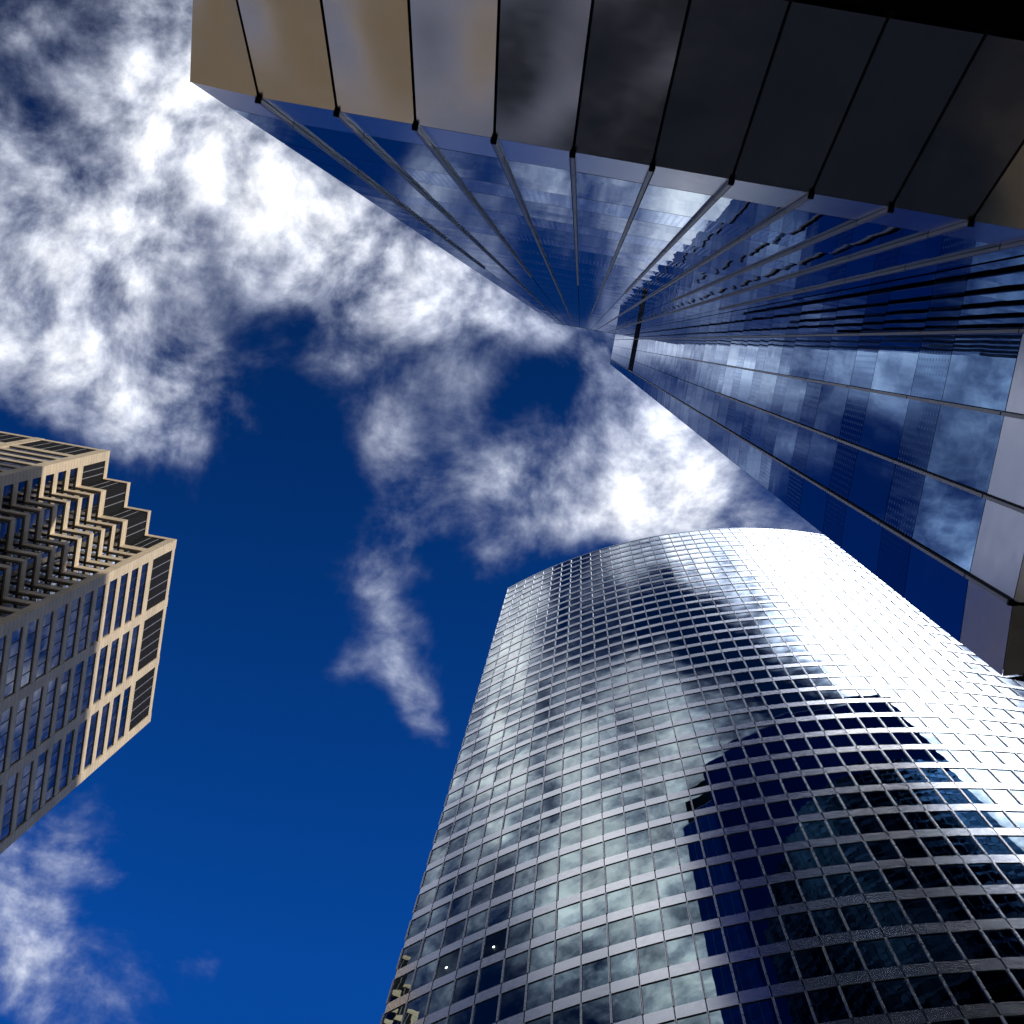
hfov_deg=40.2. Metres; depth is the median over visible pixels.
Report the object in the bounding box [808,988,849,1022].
window
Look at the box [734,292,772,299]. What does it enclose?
window
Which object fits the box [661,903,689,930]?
window
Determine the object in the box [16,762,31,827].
window
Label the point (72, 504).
window
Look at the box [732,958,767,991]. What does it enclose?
window
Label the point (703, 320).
window
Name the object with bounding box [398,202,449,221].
window
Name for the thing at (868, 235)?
window
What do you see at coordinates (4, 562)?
window
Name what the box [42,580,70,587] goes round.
window
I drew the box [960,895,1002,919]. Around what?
window
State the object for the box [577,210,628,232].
window
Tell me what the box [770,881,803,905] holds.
window
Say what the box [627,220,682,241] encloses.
window
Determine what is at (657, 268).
window
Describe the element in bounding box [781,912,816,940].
window
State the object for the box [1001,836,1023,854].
window
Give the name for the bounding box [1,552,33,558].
window
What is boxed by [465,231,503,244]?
window
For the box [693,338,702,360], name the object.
window
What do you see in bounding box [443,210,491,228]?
window
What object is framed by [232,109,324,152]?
window
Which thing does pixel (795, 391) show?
window
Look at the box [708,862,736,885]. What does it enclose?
window
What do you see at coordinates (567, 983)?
window
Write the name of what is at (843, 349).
window
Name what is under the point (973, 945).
window
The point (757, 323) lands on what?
window
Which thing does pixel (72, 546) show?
window
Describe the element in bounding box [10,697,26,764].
window
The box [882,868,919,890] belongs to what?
window
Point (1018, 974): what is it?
window
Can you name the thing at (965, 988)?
window
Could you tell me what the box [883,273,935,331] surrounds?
window
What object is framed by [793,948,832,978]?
window
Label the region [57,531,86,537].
window
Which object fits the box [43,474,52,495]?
window
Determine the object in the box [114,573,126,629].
window
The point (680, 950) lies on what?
window
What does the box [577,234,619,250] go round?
window
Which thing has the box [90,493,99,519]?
window
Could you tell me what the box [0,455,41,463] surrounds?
window
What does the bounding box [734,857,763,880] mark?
window
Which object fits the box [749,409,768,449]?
window
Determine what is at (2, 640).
window
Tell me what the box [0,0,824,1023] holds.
sky
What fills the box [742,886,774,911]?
window
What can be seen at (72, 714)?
window
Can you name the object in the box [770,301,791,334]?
window
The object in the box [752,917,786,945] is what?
window
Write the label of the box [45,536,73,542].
window
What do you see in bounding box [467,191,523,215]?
window
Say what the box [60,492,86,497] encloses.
window
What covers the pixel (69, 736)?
window
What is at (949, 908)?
window
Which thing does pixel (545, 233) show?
window
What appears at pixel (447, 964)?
window
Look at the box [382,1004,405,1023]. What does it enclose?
window
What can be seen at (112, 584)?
window
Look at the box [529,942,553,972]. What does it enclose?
window
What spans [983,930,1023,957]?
window
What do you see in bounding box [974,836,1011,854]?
window
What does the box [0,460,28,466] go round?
window
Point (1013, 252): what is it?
window
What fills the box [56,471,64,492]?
window
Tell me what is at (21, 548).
window
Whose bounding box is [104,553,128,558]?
window
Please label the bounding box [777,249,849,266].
window
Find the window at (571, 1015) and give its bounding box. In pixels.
[553,1005,579,1023]
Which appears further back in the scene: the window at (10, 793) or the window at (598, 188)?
the window at (10, 793)
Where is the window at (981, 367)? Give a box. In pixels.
[942,333,1021,411]
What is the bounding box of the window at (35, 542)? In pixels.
[31,541,60,547]
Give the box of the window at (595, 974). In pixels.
[582,958,608,990]
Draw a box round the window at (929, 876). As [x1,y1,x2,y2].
[911,866,949,887]
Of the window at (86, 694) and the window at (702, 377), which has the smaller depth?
the window at (702, 377)
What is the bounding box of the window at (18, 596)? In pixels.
[10,594,43,601]
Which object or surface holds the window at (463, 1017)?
in the curved tower at (740, 776)
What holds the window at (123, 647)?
in the stone tower at (86, 562)
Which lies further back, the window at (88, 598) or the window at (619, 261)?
the window at (88, 598)
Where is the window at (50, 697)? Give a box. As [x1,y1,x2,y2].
[41,678,56,741]
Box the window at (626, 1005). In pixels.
[612,987,640,1022]
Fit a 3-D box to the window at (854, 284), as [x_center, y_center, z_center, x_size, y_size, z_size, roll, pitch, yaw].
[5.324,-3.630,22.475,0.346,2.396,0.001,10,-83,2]
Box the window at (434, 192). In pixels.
[413,181,474,207]
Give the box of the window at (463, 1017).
[448,1007,471,1023]
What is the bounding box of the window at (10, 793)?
[0,773,16,841]
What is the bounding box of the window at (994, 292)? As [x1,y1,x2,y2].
[957,257,1023,329]
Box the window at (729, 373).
[721,367,735,396]
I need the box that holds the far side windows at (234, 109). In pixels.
[234,109,960,642]
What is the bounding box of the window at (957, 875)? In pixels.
[939,865,978,885]
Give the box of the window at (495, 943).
[483,929,506,957]
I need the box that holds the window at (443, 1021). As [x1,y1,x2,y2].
[434,1018,446,1023]
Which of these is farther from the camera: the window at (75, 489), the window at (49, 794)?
the window at (75, 489)
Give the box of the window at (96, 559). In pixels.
[93,558,118,563]
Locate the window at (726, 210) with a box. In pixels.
[700,197,784,227]
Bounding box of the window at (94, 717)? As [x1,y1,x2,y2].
[84,711,97,768]
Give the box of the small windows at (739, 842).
[388,529,1023,1002]
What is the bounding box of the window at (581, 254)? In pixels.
[578,250,612,263]
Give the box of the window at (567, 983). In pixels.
[554,967,579,1000]
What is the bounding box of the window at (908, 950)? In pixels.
[888,936,930,965]
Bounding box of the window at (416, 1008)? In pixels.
[403,992,429,1023]
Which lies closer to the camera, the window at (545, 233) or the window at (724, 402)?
the window at (545, 233)
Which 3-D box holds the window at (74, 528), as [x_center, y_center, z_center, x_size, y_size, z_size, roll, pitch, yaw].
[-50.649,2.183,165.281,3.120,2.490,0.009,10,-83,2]
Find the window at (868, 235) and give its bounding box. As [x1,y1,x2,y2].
[825,222,927,248]
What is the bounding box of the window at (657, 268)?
[650,264,688,275]
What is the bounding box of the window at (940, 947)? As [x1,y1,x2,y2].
[920,934,963,961]
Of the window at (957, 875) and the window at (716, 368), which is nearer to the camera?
the window at (716, 368)
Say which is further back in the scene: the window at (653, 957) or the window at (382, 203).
the window at (653, 957)
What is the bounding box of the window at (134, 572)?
[125,568,137,622]
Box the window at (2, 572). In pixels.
[0,570,3,599]
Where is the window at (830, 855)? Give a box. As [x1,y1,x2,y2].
[813,845,845,866]
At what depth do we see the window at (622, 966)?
70.51 m
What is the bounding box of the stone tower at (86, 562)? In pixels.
[0,431,176,853]
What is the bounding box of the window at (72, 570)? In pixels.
[68,569,95,574]
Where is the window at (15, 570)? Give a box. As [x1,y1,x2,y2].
[8,564,19,595]
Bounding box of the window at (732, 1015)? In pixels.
[709,1006,743,1023]
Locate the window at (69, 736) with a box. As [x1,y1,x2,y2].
[59,730,72,790]
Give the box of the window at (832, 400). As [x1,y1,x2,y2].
[814,384,848,437]
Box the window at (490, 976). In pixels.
[477,961,502,992]
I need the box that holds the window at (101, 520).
[93,518,118,524]
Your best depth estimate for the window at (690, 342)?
53.97 m
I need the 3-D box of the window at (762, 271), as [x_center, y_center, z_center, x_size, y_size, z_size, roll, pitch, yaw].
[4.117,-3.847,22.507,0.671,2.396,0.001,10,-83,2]
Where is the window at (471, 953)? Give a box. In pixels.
[459,938,483,968]
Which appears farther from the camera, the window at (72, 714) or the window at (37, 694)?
the window at (72, 714)
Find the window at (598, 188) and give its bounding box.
[575,172,642,206]
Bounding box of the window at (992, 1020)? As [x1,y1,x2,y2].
[967,1018,1003,1023]
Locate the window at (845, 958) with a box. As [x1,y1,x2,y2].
[824,943,864,973]
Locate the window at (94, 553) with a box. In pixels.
[90,532,99,559]
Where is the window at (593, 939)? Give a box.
[582,925,606,954]
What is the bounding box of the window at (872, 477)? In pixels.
[848,449,894,520]
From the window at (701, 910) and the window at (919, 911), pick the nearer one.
the window at (919, 911)
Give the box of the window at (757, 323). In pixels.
[749,305,766,335]
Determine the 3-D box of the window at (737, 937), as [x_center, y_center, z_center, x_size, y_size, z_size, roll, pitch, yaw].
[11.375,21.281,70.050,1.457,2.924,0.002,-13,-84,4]
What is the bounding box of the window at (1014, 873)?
[996,864,1023,883]
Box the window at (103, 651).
[93,646,106,703]
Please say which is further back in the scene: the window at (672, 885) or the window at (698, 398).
the window at (672, 885)
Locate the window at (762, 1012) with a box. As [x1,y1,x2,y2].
[741,999,778,1023]
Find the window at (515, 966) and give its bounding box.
[503,951,528,982]
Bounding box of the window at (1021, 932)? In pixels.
[1016,930,1023,940]
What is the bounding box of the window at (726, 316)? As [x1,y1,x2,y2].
[719,312,730,335]
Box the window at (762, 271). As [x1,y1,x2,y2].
[744,266,799,278]
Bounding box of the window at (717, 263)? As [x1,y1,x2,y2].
[703,258,753,271]
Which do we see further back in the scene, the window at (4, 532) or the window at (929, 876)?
the window at (4, 532)
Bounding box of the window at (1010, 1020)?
[1004,1016,1023,1023]
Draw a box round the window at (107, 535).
[102,528,110,553]
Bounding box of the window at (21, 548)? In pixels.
[15,546,48,553]
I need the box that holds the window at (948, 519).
[912,476,984,572]
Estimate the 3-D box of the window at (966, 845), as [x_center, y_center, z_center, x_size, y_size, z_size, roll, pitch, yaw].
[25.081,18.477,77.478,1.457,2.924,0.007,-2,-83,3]
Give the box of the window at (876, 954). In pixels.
[856,939,897,969]
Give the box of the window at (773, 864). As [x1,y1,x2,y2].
[760,853,791,875]
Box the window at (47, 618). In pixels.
[36,612,51,677]
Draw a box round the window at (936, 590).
[904,545,967,640]
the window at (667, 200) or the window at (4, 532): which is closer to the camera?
the window at (667, 200)
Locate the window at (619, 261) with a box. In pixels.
[614,257,651,269]
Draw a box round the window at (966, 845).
[947,836,984,854]
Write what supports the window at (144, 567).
in the stone tower at (86, 562)
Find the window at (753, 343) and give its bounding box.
[743,338,759,369]
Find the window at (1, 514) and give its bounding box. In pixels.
[0,512,22,518]
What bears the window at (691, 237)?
in the glass tower at (776, 246)
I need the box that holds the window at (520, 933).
[507,920,530,948]
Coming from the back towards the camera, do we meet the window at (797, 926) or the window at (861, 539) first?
the window at (797, 926)
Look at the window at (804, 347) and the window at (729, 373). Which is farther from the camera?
the window at (729, 373)
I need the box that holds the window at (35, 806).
[31,750,46,814]
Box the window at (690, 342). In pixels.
[685,339,692,358]
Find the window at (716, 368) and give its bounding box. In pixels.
[709,364,720,391]
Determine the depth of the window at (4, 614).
134.65 m
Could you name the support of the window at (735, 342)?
in the glass tower at (776, 246)
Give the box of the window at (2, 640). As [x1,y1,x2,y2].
[0,636,4,671]
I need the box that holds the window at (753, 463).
[745,445,761,481]
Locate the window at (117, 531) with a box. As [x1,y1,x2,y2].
[113,524,120,548]
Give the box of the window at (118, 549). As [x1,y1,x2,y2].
[115,548,138,553]
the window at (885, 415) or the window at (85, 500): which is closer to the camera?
the window at (885, 415)
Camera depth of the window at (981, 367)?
14.64 m
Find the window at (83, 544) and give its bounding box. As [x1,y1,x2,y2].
[78,537,87,564]
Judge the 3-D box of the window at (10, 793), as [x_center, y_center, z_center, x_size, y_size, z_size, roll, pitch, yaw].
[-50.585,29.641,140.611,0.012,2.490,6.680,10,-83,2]
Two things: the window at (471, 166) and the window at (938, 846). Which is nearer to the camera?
the window at (471, 166)
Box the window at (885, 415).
[859,392,908,459]
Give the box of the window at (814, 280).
[785,274,845,286]
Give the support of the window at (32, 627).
in the stone tower at (86, 562)
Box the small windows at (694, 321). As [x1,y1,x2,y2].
[610,319,696,424]
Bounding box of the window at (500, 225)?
[488,218,532,236]
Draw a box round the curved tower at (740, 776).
[380,528,1023,1023]
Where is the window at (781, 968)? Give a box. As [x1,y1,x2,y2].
[762,953,799,984]
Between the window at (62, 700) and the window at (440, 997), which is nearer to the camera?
the window at (440, 997)
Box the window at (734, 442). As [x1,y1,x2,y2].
[727,433,740,465]
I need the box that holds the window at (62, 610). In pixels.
[51,604,66,668]
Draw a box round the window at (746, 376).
[737,369,753,402]
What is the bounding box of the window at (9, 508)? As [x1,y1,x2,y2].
[5,507,35,513]
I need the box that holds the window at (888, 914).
[870,901,909,926]
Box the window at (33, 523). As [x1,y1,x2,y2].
[27,513,37,542]
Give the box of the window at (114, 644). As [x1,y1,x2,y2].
[105,638,117,694]
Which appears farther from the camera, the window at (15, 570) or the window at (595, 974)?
the window at (15, 570)
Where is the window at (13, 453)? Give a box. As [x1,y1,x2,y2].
[0,450,52,460]
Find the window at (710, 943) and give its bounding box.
[694,929,726,958]
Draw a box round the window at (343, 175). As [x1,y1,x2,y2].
[311,161,374,189]
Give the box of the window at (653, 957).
[638,942,666,973]
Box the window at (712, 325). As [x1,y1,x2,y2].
[707,315,717,336]
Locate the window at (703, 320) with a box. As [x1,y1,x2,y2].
[697,317,706,336]
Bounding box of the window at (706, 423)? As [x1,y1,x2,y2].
[701,416,709,441]
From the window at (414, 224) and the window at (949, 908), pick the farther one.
the window at (949, 908)
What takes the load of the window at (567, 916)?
in the curved tower at (740, 776)
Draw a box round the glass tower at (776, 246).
[190,0,1023,680]
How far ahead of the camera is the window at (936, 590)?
14.94 m
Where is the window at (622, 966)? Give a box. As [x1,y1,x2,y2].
[610,950,637,981]
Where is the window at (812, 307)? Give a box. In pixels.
[797,294,824,333]
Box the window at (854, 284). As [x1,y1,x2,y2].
[828,282,867,289]
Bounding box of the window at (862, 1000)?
[841,983,884,1017]
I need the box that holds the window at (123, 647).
[116,631,128,685]
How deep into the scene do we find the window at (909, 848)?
77.63 m
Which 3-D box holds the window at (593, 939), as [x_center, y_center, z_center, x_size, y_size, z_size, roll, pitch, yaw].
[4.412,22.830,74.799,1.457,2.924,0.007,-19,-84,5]
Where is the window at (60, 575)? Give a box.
[55,574,82,580]
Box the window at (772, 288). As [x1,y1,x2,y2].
[758,284,801,293]
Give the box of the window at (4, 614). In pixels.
[0,611,12,616]
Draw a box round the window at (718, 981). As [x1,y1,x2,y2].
[701,965,735,998]
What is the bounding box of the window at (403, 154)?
[364,135,448,174]
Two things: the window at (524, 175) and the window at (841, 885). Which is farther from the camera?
the window at (841, 885)
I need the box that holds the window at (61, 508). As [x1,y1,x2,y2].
[54,504,64,532]
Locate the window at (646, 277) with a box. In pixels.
[641,274,674,283]
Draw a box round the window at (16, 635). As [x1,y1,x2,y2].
[4,627,21,697]
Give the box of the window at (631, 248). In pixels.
[619,242,664,257]
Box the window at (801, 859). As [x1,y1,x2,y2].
[786,849,818,870]
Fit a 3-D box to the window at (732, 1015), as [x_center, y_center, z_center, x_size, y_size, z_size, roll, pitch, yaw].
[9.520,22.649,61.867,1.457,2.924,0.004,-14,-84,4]
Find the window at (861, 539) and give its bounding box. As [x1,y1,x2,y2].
[841,505,881,574]
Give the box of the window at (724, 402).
[716,396,729,425]
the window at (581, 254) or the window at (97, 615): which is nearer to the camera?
the window at (581, 254)
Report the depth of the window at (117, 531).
173.59 m
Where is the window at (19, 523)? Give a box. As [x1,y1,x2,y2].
[13,517,23,547]
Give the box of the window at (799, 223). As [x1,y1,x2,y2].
[763,210,854,238]
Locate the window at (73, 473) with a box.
[68,468,76,488]
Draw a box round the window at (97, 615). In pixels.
[90,585,104,644]
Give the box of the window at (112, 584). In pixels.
[102,579,115,636]
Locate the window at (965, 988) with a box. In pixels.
[942,973,990,1004]
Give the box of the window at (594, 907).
[582,894,605,921]
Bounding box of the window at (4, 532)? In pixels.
[0,522,8,552]
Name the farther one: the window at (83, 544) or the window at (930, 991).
the window at (83, 544)
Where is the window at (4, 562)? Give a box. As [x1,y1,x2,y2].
[0,559,17,565]
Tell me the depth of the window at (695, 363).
50.11 m
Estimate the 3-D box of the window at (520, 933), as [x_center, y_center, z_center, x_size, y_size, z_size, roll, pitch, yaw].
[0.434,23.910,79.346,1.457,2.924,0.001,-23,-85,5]
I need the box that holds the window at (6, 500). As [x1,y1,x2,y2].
[2,484,11,507]
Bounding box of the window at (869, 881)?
[854,870,890,893]
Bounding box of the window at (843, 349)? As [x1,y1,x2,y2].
[823,336,859,384]
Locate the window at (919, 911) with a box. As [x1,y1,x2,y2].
[900,899,940,923]
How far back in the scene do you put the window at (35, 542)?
153.83 m
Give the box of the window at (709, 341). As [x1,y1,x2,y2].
[703,338,712,361]
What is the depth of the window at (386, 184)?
18.63 m
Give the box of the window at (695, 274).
[685,271,727,281]
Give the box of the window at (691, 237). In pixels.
[676,229,738,249]
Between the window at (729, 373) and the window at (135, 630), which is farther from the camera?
the window at (135, 630)
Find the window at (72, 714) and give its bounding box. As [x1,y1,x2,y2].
[68,661,82,721]
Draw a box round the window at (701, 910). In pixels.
[688,897,717,923]
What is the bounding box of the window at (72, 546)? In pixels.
[66,542,75,569]
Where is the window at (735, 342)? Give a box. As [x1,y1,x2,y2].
[727,338,741,365]
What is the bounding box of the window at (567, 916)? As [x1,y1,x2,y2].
[557,902,579,929]
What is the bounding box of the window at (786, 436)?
[773,419,798,465]
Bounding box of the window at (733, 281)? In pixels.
[721,277,764,287]
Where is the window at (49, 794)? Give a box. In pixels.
[45,740,59,802]
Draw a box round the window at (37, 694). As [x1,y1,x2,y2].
[26,687,41,753]
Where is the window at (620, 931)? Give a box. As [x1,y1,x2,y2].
[608,917,634,945]
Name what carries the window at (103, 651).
in the stone tower at (86, 562)
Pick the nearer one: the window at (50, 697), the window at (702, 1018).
the window at (702, 1018)
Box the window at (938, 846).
[920,837,956,856]
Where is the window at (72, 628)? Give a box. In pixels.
[65,598,79,659]
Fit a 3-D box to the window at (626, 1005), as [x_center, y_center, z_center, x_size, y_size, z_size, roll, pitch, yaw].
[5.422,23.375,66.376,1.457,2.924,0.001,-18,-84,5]
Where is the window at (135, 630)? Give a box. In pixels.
[126,625,138,678]
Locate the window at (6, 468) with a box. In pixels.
[0,466,14,469]
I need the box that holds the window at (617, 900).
[607,887,631,912]
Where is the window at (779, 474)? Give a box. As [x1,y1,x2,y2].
[768,459,789,503]
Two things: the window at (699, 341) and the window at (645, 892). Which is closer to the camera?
the window at (699, 341)
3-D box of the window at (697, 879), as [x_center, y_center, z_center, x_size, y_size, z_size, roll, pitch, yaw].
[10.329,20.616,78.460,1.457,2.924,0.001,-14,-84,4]
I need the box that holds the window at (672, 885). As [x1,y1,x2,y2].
[657,873,683,898]
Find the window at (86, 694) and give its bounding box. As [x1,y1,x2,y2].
[81,653,94,712]
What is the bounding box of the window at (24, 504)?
[18,503,49,509]
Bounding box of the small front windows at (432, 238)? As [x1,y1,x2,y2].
[419,233,823,333]
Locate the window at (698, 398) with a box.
[693,386,703,410]
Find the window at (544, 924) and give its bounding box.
[532,911,554,938]
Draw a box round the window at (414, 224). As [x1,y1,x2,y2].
[394,216,431,231]
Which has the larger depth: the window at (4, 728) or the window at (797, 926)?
the window at (4, 728)
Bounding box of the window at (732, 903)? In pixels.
[715,891,745,916]
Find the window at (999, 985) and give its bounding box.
[976,971,1023,1002]
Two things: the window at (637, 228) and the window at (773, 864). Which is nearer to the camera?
the window at (637, 228)
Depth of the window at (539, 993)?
70.89 m
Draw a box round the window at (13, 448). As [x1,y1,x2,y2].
[6,447,64,457]
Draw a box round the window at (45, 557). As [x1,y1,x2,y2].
[39,552,49,581]
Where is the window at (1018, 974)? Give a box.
[1010,970,1023,990]
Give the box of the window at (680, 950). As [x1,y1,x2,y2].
[666,935,696,965]
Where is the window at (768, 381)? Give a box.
[756,373,776,411]
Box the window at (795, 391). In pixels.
[781,378,807,422]
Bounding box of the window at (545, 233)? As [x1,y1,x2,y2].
[533,226,573,243]
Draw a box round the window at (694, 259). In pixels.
[661,250,708,264]
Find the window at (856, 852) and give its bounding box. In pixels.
[839,842,873,863]
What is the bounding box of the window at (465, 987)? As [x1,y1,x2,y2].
[452,971,477,1003]
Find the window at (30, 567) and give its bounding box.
[24,558,34,588]
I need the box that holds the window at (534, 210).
[522,200,572,224]
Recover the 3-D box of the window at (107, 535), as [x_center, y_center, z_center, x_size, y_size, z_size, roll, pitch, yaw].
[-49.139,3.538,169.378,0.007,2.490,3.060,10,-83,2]
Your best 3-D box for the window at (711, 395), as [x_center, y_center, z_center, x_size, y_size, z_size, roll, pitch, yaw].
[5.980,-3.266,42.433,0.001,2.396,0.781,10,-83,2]
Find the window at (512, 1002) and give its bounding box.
[498,986,525,1020]
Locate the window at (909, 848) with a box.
[893,838,928,857]
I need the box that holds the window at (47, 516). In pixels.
[41,508,51,537]
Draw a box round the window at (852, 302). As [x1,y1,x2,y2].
[833,286,869,332]
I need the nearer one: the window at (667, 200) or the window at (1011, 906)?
the window at (667, 200)
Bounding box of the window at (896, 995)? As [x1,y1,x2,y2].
[874,979,919,1012]
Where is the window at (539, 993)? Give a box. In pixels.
[526,976,552,1010]
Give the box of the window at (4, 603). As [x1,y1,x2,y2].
[0,601,27,608]
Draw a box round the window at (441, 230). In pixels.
[427,224,468,238]
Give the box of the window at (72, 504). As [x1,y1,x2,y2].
[67,500,76,527]
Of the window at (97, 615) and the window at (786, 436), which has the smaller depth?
the window at (786, 436)
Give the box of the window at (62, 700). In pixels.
[55,669,69,731]
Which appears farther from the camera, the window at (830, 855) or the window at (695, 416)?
the window at (830, 855)
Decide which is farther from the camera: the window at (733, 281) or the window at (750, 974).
the window at (750, 974)
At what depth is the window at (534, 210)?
18.57 m
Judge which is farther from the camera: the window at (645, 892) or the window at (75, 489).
the window at (75, 489)
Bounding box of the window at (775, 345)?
[763,337,784,372]
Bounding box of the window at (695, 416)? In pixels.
[691,410,698,432]
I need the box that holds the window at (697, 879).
[682,868,710,891]
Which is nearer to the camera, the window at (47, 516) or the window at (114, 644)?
the window at (47, 516)
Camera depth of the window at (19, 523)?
149.61 m
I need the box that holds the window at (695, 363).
[689,361,697,383]
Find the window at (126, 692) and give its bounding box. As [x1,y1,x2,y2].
[117,687,129,740]
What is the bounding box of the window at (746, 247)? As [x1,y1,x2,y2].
[726,239,792,258]
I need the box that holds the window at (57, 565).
[52,547,62,576]
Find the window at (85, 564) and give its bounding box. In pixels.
[81,563,107,569]
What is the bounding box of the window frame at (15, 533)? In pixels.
[0,449,145,830]
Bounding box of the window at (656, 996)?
[641,979,672,1014]
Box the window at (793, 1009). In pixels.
[774,993,814,1023]
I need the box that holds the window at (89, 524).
[82,522,108,528]
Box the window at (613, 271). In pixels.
[610,268,641,278]
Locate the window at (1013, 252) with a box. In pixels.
[950,248,1023,265]
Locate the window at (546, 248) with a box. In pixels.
[540,244,574,256]
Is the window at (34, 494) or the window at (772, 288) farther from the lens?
the window at (34, 494)
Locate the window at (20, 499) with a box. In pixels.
[16,481,25,503]
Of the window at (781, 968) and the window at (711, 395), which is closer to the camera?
the window at (711, 395)
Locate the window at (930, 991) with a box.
[908,975,954,1008]
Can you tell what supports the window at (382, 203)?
in the glass tower at (776, 246)
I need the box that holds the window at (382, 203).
[360,194,407,213]
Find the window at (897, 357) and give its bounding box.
[871,335,922,395]
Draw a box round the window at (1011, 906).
[990,895,1023,917]
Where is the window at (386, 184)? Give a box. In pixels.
[359,172,424,198]
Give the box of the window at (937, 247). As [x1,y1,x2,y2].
[888,235,999,259]
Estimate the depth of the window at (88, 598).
154.47 m
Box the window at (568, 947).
[556,933,579,962]
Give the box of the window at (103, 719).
[96,703,108,758]
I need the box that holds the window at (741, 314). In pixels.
[732,309,746,335]
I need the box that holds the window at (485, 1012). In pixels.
[472,996,498,1023]
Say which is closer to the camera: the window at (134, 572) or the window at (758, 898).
the window at (758, 898)
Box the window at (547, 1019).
[526,1015,550,1023]
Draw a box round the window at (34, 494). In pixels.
[30,477,39,499]
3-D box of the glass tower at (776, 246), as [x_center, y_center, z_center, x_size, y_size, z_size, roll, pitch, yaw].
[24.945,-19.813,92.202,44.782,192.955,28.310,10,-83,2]
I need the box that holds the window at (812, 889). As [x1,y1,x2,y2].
[798,877,832,901]
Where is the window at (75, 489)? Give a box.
[70,488,97,493]
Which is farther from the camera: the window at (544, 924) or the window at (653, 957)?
the window at (544, 924)
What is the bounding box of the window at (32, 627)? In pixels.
[20,619,37,687]
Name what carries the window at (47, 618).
in the stone tower at (86, 562)
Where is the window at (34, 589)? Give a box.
[26,587,57,594]
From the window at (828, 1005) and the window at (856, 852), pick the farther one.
the window at (856, 852)
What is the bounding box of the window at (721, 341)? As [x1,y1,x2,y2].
[713,338,725,363]
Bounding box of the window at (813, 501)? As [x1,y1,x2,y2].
[799,478,827,532]
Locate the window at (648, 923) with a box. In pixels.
[635,909,661,937]
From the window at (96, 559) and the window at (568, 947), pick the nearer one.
the window at (568, 947)
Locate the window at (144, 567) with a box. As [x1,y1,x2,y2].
[135,563,147,616]
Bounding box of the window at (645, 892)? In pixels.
[632,880,657,905]
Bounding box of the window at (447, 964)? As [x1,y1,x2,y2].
[435,949,459,979]
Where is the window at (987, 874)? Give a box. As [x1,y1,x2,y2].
[967,864,1007,884]
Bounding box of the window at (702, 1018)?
[677,1013,708,1023]
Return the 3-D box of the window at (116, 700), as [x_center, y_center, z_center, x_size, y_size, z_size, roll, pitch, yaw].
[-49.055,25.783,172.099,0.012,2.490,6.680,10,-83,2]
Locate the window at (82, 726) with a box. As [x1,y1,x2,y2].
[72,720,85,778]
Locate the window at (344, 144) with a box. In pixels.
[294,123,386,163]
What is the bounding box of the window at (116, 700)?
[107,694,119,748]
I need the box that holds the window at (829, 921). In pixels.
[810,908,847,935]
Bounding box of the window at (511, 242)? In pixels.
[502,237,539,250]
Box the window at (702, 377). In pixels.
[698,362,708,386]
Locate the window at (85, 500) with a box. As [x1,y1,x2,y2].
[79,497,87,523]
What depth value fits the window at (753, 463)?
30.70 m
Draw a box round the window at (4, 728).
[0,707,10,772]
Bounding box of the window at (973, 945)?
[951,931,997,959]
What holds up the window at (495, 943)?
in the curved tower at (740, 776)
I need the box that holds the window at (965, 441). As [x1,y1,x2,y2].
[927,405,1003,492]
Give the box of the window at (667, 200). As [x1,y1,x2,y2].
[639,185,713,216]
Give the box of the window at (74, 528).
[69,527,98,532]
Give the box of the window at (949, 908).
[929,897,971,921]
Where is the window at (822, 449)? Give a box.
[804,432,837,488]
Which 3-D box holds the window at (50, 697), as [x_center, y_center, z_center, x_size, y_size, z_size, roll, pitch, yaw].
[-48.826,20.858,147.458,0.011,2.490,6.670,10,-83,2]
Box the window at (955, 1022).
[934,1021,965,1023]
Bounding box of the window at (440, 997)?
[427,981,453,1014]
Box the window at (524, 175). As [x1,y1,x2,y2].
[505,160,570,195]
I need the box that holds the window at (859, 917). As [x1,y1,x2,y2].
[840,904,878,930]
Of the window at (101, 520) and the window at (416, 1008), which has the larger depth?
the window at (101, 520)
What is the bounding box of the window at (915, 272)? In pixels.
[876,269,933,279]
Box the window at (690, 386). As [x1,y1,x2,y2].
[685,383,693,405]
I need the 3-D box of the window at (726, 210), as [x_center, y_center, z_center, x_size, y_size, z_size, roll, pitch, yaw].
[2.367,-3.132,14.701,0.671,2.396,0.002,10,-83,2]
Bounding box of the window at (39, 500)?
[32,499,62,504]
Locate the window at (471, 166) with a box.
[435,148,509,184]
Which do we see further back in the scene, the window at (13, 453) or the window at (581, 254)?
the window at (13, 453)
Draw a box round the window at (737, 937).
[723,923,756,951]
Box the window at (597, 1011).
[582,996,610,1023]
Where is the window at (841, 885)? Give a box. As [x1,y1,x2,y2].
[825,873,860,896]
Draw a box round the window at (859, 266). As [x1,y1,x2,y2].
[826,259,902,275]
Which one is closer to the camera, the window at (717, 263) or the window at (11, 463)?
the window at (717, 263)
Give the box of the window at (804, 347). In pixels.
[789,337,816,378]
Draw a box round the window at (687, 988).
[671,972,703,1005]
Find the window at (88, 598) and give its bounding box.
[78,591,92,651]
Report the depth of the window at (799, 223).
14.54 m
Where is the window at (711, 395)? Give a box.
[704,390,714,417]
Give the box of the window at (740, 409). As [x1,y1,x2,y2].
[731,402,746,435]
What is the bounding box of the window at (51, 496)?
[46,495,74,500]
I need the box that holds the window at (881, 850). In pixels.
[866,840,901,860]
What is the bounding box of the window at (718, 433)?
[713,424,723,451]
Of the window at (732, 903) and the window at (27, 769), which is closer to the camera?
the window at (732, 903)

